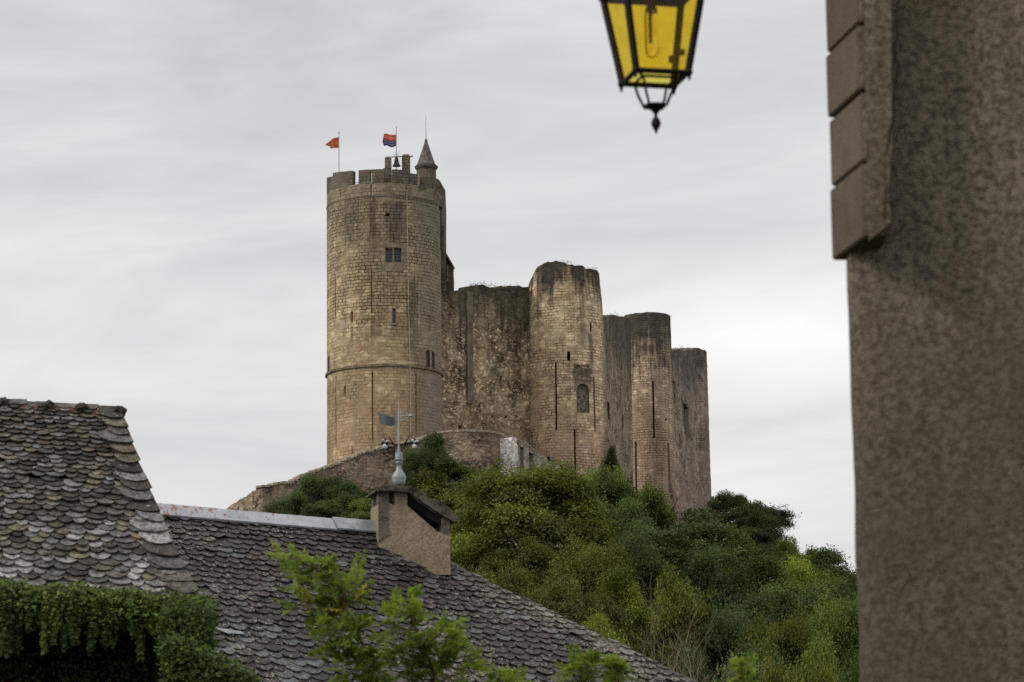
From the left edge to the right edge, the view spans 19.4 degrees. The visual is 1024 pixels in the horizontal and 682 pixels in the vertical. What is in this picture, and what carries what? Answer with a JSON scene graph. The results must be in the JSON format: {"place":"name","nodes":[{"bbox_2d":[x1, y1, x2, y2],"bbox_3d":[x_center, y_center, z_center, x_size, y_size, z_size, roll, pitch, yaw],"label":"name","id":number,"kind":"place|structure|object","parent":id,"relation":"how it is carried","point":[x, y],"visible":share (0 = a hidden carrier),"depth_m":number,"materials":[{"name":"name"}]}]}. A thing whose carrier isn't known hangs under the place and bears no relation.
{"place":"outdoors","nodes":[
{"label":"outdoors","id":0,"kind":"place"},
{"bbox_2d":[0,0,855,573],"label":"sky","id":1,"kind":"structure","parent":0,"point":[166,165],"materials":[{"name":"white"}]},
{"bbox_2d":[826,0,1023,681],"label":"corner house","id":2,"kind":"structure","parent":0,"point":[925,101],"depth_m":11.93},
{"bbox_2d":[597,0,703,133],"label":"street lantern","id":3,"kind":"object","parent":2,"relation":"attached to","point":[678,76],"visible":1,"depth_m":12.41,"materials":[{"name":"metal"}]},
{"bbox_3d":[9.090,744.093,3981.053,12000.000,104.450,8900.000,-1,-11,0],"label":"hill ground","id":4,"kind":"structure","parent":0,"visible":0},
{"bbox_2d":[0,397,198,681],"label":"stone slate house","id":5,"kind":"structure","parent":4,"relation":"on","point":[78,502],"depth_m":33.65,"materials":[{"name":"stone"}]},
{"bbox_2d":[0,575,261,681],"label":"ivy","id":6,"kind":"object","parent":5,"relation":"attached to","point":[180,630],"visible":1,"depth_m":32.16,"materials":[{"name":"green plant"}]},
{"bbox_2d":[227,487,271,512],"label":"rampart","id":7,"kind":"object","parent":4,"relation":"on","point":[248,502],"visible":0.12,"depth_m":265.08,"materials":[{"name":"beige stone"}]},
{"bbox_2d":[261,488,311,514],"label":"shrub","id":8,"kind":"object","parent":4,"relation":"on","point":[289,505],"visible":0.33,"depth_m":253.71,"materials":[{"name":"green plant"}]},
{"bbox_2d":[294,472,343,510],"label":"shrub","id":9,"kind":"object","parent":4,"relation":"on","point":[311,487],"visible":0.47,"depth_m":256.89,"materials":[{"name":"green plant"}]},
{"bbox_2d":[294,499,354,518],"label":"shrub","id":10,"kind":"object","parent":4,"relation":"on","point":[329,509],"visible":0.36,"depth_m":245.31,"materials":[{"name":"green plant"}]},
{"bbox_2d":[264,539,401,681],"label":"locust sapling","id":11,"kind":"object","parent":4,"relation":"on","point":[365,655],"visible":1,"depth_m":17.96,"materials":[{"name":"green plant"}]},
{"bbox_2d":[255,435,428,511],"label":"rampart","id":12,"kind":"object","parent":4,"relation":"on","point":[371,470],"visible":0.14,"depth_m":271.42,"materials":[{"name":"stone"}]},
{"bbox_2d":[317,479,370,509],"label":"shrub","id":13,"kind":"object","parent":4,"relation":"on","point":[344,492],"visible":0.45,"depth_m":250.93,"materials":[{"name":"green plant"}]},
{"bbox_2d":[345,497,370,519],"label":"shrub","id":14,"kind":"object","parent":4,"relation":"on","point":[358,507],"visible":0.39,"depth_m":243.18,"materials":[{"name":"green plant"}]},
{"bbox_2d":[325,139,442,464],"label":"castle keep","id":15,"kind":"structure","parent":4,"relation":"on","point":[374,258],"depth_m":288.06,"materials":[{"name":"stone"}]},
{"bbox_2d":[326,132,339,148],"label":"flag","id":16,"kind":"object","parent":15,"relation":"attached to","point":[333,143],"visible":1,"depth_m":294.51,"materials":[{"name":"fabric"}]},
{"bbox_2d":[385,248,392,261],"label":"window","id":17,"kind":"structure","parent":15,"relation":"in","point":[390,250],"depth_m":288.17,"materials":[{"name":"glass"}]},
{"bbox_2d":[383,126,396,168],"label":"flag","id":18,"kind":"object","parent":15,"relation":"attached to","point":[389,140],"visible":0.98,"depth_m":293.50,"materials":[{"name":"fabric"}]},
{"bbox_2d":[392,308,395,322],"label":"window","id":19,"kind":"structure","parent":15,"relation":"in","point":[393,309],"depth_m":287.11,"materials":[{"name":"glass"}]},
{"bbox_2d":[391,154,401,166],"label":"bell","id":20,"kind":"object","parent":15,"relation":"hanging from","point":[396,163],"visible":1,"depth_m":290.78,"materials":[{"name":"metal"}]},
{"bbox_2d":[394,248,401,261],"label":"window","id":21,"kind":"structure","parent":15,"relation":"in","point":[397,258],"depth_m":288.31,"materials":[{"name":"glass"}]},
{"bbox_2d":[407,212,410,432],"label":"cable","id":22,"kind":"object","parent":15,"relation":"hanging from","point":[409,330],"visible":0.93,"depth_m":286.77,"materials":[{"name":"black metal"}]},
{"bbox_2d":[426,351,429,366],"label":"arched window","id":23,"kind":"structure","parent":15,"relation":"in","point":[427,356],"depth_m":288.45,"materials":[{"name":"stone"}]},
{"bbox_2d":[432,353,434,368],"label":"arched window","id":24,"kind":"structure","parent":15,"relation":"in","point":[433,360],"depth_m":289.01,"materials":[{"name":"stone"}]},
{"bbox_2d":[401,444,439,487],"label":"shrub","id":25,"kind":"object","parent":4,"relation":"on","point":[412,462],"visible":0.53,"depth_m":265.69,"materials":[{"name":"green plant"}]},
{"bbox_2d":[157,485,697,681],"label":"slate roof house","id":26,"kind":"structure","parent":4,"relation":"on","point":[402,536],"depth_m":40.62,"materials":[{"name":"stone"}]},
{"bbox_2d":[378,400,417,484],"bbox_3d":[-1.585,1.412,41.898,0.566,1.204,0.198,-1,-11,0],"label":"weather vane","id":27,"kind":"object","parent":26,"relation":"on","point":[398,476],"visible":1,"depth_m":41.88,"materials":[{"name":"grey metal"}]},
{"bbox_2d":[413,427,450,486],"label":"tree","id":28,"kind":"object","parent":4,"relation":"on","point":[436,440],"visible":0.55,"depth_m":268.31,"materials":[{"name":"green plant"}]},
{"bbox_2d":[375,583,495,681],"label":"locust sapling","id":29,"kind":"object","parent":4,"relation":"on","point":[448,650],"visible":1,"depth_m":18.31,"materials":[{"name":"green plant"}]},
{"bbox_2d":[405,464,472,528],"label":"tree","id":30,"kind":"object","parent":4,"relation":"on","point":[433,487],"visible":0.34,"depth_m":222.88,"materials":[{"name":"green plant"}]},
{"bbox_2d":[430,452,481,490],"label":"tree","id":31,"kind":"object","parent":4,"relation":"on","point":[453,470],"visible":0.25,"depth_m":263.99,"materials":[{"name":"green plant"}]},
{"bbox_2d":[425,429,504,474],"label":"bastion","id":32,"kind":"object","parent":4,"relation":"on","point":[476,444],"visible":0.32,"depth_m":275.45,"materials":[{"name":"stone"}]},
{"bbox_2d":[441,281,529,443],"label":"curtain wall","id":33,"kind":"structure","parent":4,"relation":"on","point":[485,334],"depth_m":302.11,"materials":[{"name":"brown stone"}]},
{"bbox_2d":[436,178,454,290],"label":"ruined gable","id":34,"kind":"structure","parent":33,"relation":"on","point":[447,273],"depth_m":301.19,"materials":[{"name":"stone"}]},
{"bbox_2d":[453,557,534,597],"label":"shrub","id":35,"kind":"object","parent":4,"relation":"on","point":[507,580],"visible":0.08,"depth_m":171.92,"materials":[{"name":"green plant"}]},
{"bbox_2d":[475,662,534,681],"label":"locust sapling","id":36,"kind":"object","parent":4,"relation":"on","point":[507,674],"visible":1,"depth_m":18.02,"materials":[{"name":"green plant"}]},
{"bbox_2d":[476,530,582,598],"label":"shrub","id":37,"kind":"object","parent":4,"relation":"on","point":[538,557],"visible":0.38,"depth_m":198.11,"materials":[{"name":"green plant"}]},
{"bbox_2d":[500,437,564,548],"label":"ruined outwork","id":38,"kind":"object","parent":4,"relation":"on","point":[515,451],"visible":0.16,"depth_m":279.14,"materials":[{"name":"stone"}]},
{"bbox_2d":[546,456,555,466],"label":"floodlight","id":39,"kind":"object","parent":38,"relation":"attached to","point":[552,458],"visible":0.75,"depth_m":286.60,"materials":[{"name":"metal"}]},
{"bbox_2d":[444,451,630,599],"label":"tree","id":40,"kind":"object","parent":4,"relation":"on","point":[517,502],"visible":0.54,"depth_m":203.14,"materials":[{"name":"green plant"}]},
{"bbox_2d":[544,464,577,550],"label":"tree","id":41,"kind":"object","parent":4,"relation":"on","point":[559,515],"depth_m":263.92,"materials":[{"name":"green plant"}]},
{"bbox_2d":[528,260,608,478],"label":"castle tower","id":42,"kind":"structure","parent":4,"relation":"on","point":[568,406],"depth_m":306.18,"materials":[{"name":"stone"}]},
{"bbox_2d":[523,583,624,642],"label":"tree","id":43,"kind":"object","parent":4,"relation":"on","point":[536,599],"visible":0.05,"depth_m":171.43,"materials":[{"name":"green plant"}]},
{"bbox_2d":[552,641,611,681],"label":"locust sapling","id":44,"kind":"object","parent":4,"relation":"on","point":[579,662],"visible":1,"depth_m":17.98,"materials":[{"name":"green plant"}]},
{"bbox_2d":[535,568,634,635],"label":"shrub","id":45,"kind":"object","parent":4,"relation":"on","point":[568,610],"visible":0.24,"depth_m":169.59,"materials":[{"name":"green plant"}]},
{"bbox_2d":[546,500,638,549],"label":"tree","id":46,"kind":"object","parent":4,"relation":"on","point":[620,525],"visible":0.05,"depth_m":235.59,"materials":[{"name":"green plant"}]},
{"bbox_2d":[534,530,653,637],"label":"tree","id":47,"kind":"object","parent":4,"relation":"on","point":[582,561],"visible":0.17,"depth_m":189.17,"materials":[{"name":"green plant"}]},
{"bbox_2d":[580,604,629,646],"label":"shrub","id":48,"kind":"object","parent":4,"relation":"on","point":[596,624],"visible":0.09,"depth_m":149.52,"materials":[{"name":"green plant"}]},
{"bbox_2d":[602,439,622,508],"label":"shrub","id":49,"kind":"object","parent":4,"relation":"on","point":[613,460],"visible":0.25,"depth_m":304.57,"materials":[{"name":"green plant"}]},
{"bbox_2d":[579,460,648,545],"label":"tree","id":50,"kind":"object","parent":4,"relation":"on","point":[617,485],"visible":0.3,"depth_m":258.31,"materials":[{"name":"green plant"}]},
{"bbox_2d":[603,312,633,508],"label":"curtain wall","id":51,"kind":"structure","parent":4,"relation":"on","point":[617,332],"depth_m":332.40,"materials":[{"name":"grey stone"}]},
{"bbox_2d":[596,653,644,681],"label":"locust sapling","id":52,"kind":"object","parent":4,"relation":"on","point":[617,664],"visible":1,"depth_m":18.12,"materials":[{"name":"green plant"}]},
{"bbox_2d":[590,553,663,657],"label":"tree","id":53,"kind":"object","parent":4,"relation":"on","point":[615,579],"visible":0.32,"depth_m":177.44,"materials":[{"name":"green plant"}]},
{"bbox_2d":[585,530,674,640],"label":"tree","id":54,"kind":"object","parent":4,"relation":"on","point":[648,567],"visible":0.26,"depth_m":204.65,"materials":[{"name":"green plant"}]},
{"bbox_2d":[604,492,676,547],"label":"tree","id":55,"kind":"object","parent":4,"relation":"on","point":[644,523],"visible":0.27,"depth_m":245.14,"materials":[{"name":"green plant"}]},
{"bbox_2d":[615,477,682,534],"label":"tree","id":56,"kind":"object","parent":4,"relation":"on","point":[656,504],"visible":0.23,"depth_m":263.25,"materials":[{"name":"green plant"}]},
{"bbox_2d":[625,312,675,519],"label":"castle tower","id":57,"kind":"structure","parent":4,"relation":"on","point":[652,413],"depth_m":347.19,"materials":[{"name":"brown stone"}]},
{"bbox_2d":[625,561,721,680],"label":"tree","id":58,"kind":"object","parent":4,"relation":"on","point":[677,610],"visible":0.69,"depth_m":173.82,"materials":[{"name":"green plant"}]},
{"bbox_2d":[598,577,768,681],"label":"bare shrub","id":59,"kind":"object","parent":4,"relation":"on","point":[681,659],"visible":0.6,"depth_m":145.24,"materials":[{"name":"brown plant"}]},
{"bbox_2d":[672,345,698,484],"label":"curtain wall","id":60,"kind":"structure","parent":4,"relation":"on","point":[684,376],"depth_m":373.07,"materials":[{"name":"grey stone"}]},
{"bbox_2d":[664,641,714,681],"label":"shrub","id":61,"kind":"object","parent":4,"relation":"on","point":[696,666],"visible":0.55,"depth_m":149.13,"materials":[{"name":"green plant"}]},
{"bbox_2d":[636,521,744,646],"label":"tree","id":62,"kind":"object","parent":4,"relation":"on","point":[676,553],"visible":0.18,"depth_m":215.27,"materials":[{"name":"green plant"}]},
{"bbox_2d":[668,470,713,527],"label":"apron wall","id":63,"kind":"structure","parent":4,"relation":"on","point":[692,493],"depth_m":352.59,"materials":[{"name":"grey stone"}]},
{"bbox_2d":[687,347,710,494],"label":"castle tower","id":64,"kind":"structure","parent":4,"relation":"on","point":[703,429],"depth_m":387.85,"materials":[{"name":"stone"}]},
{"bbox_2d":[661,496,751,600],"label":"tree","id":65,"kind":"object","parent":4,"relation":"on","point":[709,522],"visible":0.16,"depth_m":249.87,"materials":[{"name":"green plant"}]},
{"bbox_2d":[666,541,757,669],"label":"tree","id":66,"kind":"object","parent":4,"relation":"on","point":[731,586],"visible":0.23,"depth_m":209.51,"materials":[{"name":"green plant"}]},
{"bbox_2d":[682,604,753,681],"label":"shrub","id":67,"kind":"object","parent":4,"relation":"on","point":[730,635],"visible":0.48,"depth_m":173.08,"materials":[{"name":"green plant"}]},
{"bbox_2d":[703,488,751,525],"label":"shrub","id":68,"kind":"object","parent":4,"relation":"on","point":[731,500],"visible":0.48,"depth_m":345.62,"materials":[{"name":"green plant"}]},
{"bbox_2d":[709,516,770,574],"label":"tree","id":69,"kind":"object","parent":4,"relation":"on","point":[741,537],"visible":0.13,"depth_m":261.95,"materials":[{"name":"green plant"}]},
{"bbox_2d":[723,651,758,681],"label":"locust sapling","id":70,"kind":"object","parent":4,"relation":"on","point":[742,667],"visible":1,"depth_m":18.04,"materials":[{"name":"green plant"}]},
{"bbox_2d":[711,630,783,681],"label":"shrub","id":71,"kind":"object","parent":4,"relation":"on","point":[758,651],"visible":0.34,"depth_m":154.12,"materials":[{"name":"green plant"}]},
{"bbox_2d":[715,585,790,678],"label":"shrub","id":72,"kind":"object","parent":4,"relation":"on","point":[757,605],"visible":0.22,"depth_m":194.18,"materials":[{"name":"green plant"}]},
{"bbox_2d":[730,525,780,549],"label":"shrub","id":73,"kind":"object","parent":4,"relation":"on","point":[762,538],"visible":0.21,"depth_m":320.92,"materials":[{"name":"green plant"}]},
{"bbox_2d":[716,499,801,542],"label":"tree","id":74,"kind":"object","parent":4,"relation":"on","point":[742,513],"visible":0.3,"depth_m":334.91,"materials":[{"name":"green plant"}]},
{"bbox_2d":[719,541,808,607],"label":"tree","id":75,"kind":"object","parent":4,"relation":"on","point":[756,565],"visible":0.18,"depth_m":244.18,"materials":[{"name":"green plant"}]},
{"bbox_2d":[740,508,787,540],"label":"tree","id":76,"kind":"object","parent":4,"relation":"on","point":[763,520],"visible":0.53,"depth_m":325.82,"materials":[{"name":"green plant"}]},
{"bbox_2d":[754,538,800,558],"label":"shrub","id":77,"kind":"object","parent":4,"relation":"on","point":[770,551],"visible":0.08,"depth_m":312.22,"materials":[{"name":"green plant"}]},
{"bbox_2d":[729,602,828,676],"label":"tree","id":78,"kind":"object","parent":4,"relation":"on","point":[789,634],"visible":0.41,"depth_m":170.74,"materials":[{"name":"green plant"}]},
{"bbox_2d":[766,552,821,596],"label":"shrub","id":79,"kind":"object","parent":4,"relation":"on","point":[801,567],"visible":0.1,"depth_m":260.42,"materials":[{"name":"green plant"}]},
{"bbox_2d":[764,534,824,570],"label":"tree","id":80,"kind":"object","parent":4,"relation":"on","point":[785,546],"visible":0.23,"depth_m":300.64,"materials":[{"name":"green plant"}]},
{"bbox_2d":[751,644,839,681],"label":"shrub","id":81,"kind":"object","parent":4,"relation":"on","point":[773,674],"visible":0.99,"depth_m":147.34,"materials":[{"name":"green plant"}]},
{"bbox_2d":[756,572,856,662],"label":"tree","id":82,"kind":"object","parent":4,"relation":"on","point":[785,599],"visible":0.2,"depth_m":233.65,"materials":[{"name":"green plant"}]},
{"bbox_2d":[789,620,858,681],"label":"shrub","id":83,"kind":"object","parent":4,"relation":"on","point":[813,649],"visible":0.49,"depth_m":159.47,"materials":[{"name":"green plant"}]},
{"bbox_2d":[800,582,858,680],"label":"tree","id":84,"kind":"object","parent":4,"relation":"on","point":[842,618],"visible":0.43,"depth_m":197.96,"materials":[{"name":"green plant"}]},
{"bbox_2d":[801,543,857,591],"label":"tree","id":85,"kind":"object","parent":4,"relation":"on","point":[830,559],"visible":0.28,"depth_m":299.62,"materials":[{"name":"green plant"}]},
{"bbox_2d":[807,562,854,644],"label":"shrub","id":86,"kind":"object","parent":4,"relation":"on","point":[823,579],"visible":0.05,"depth_m":290.15,"materials":[{"name":"green plant"}]},
{"bbox_2d":[835,565,858,677],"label":"tree","id":87,"kind":"object","parent":4,"relation":"on","point":[853,579],"visible":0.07,"depth_m":289.98,"materials":[{"name":"green plant"}]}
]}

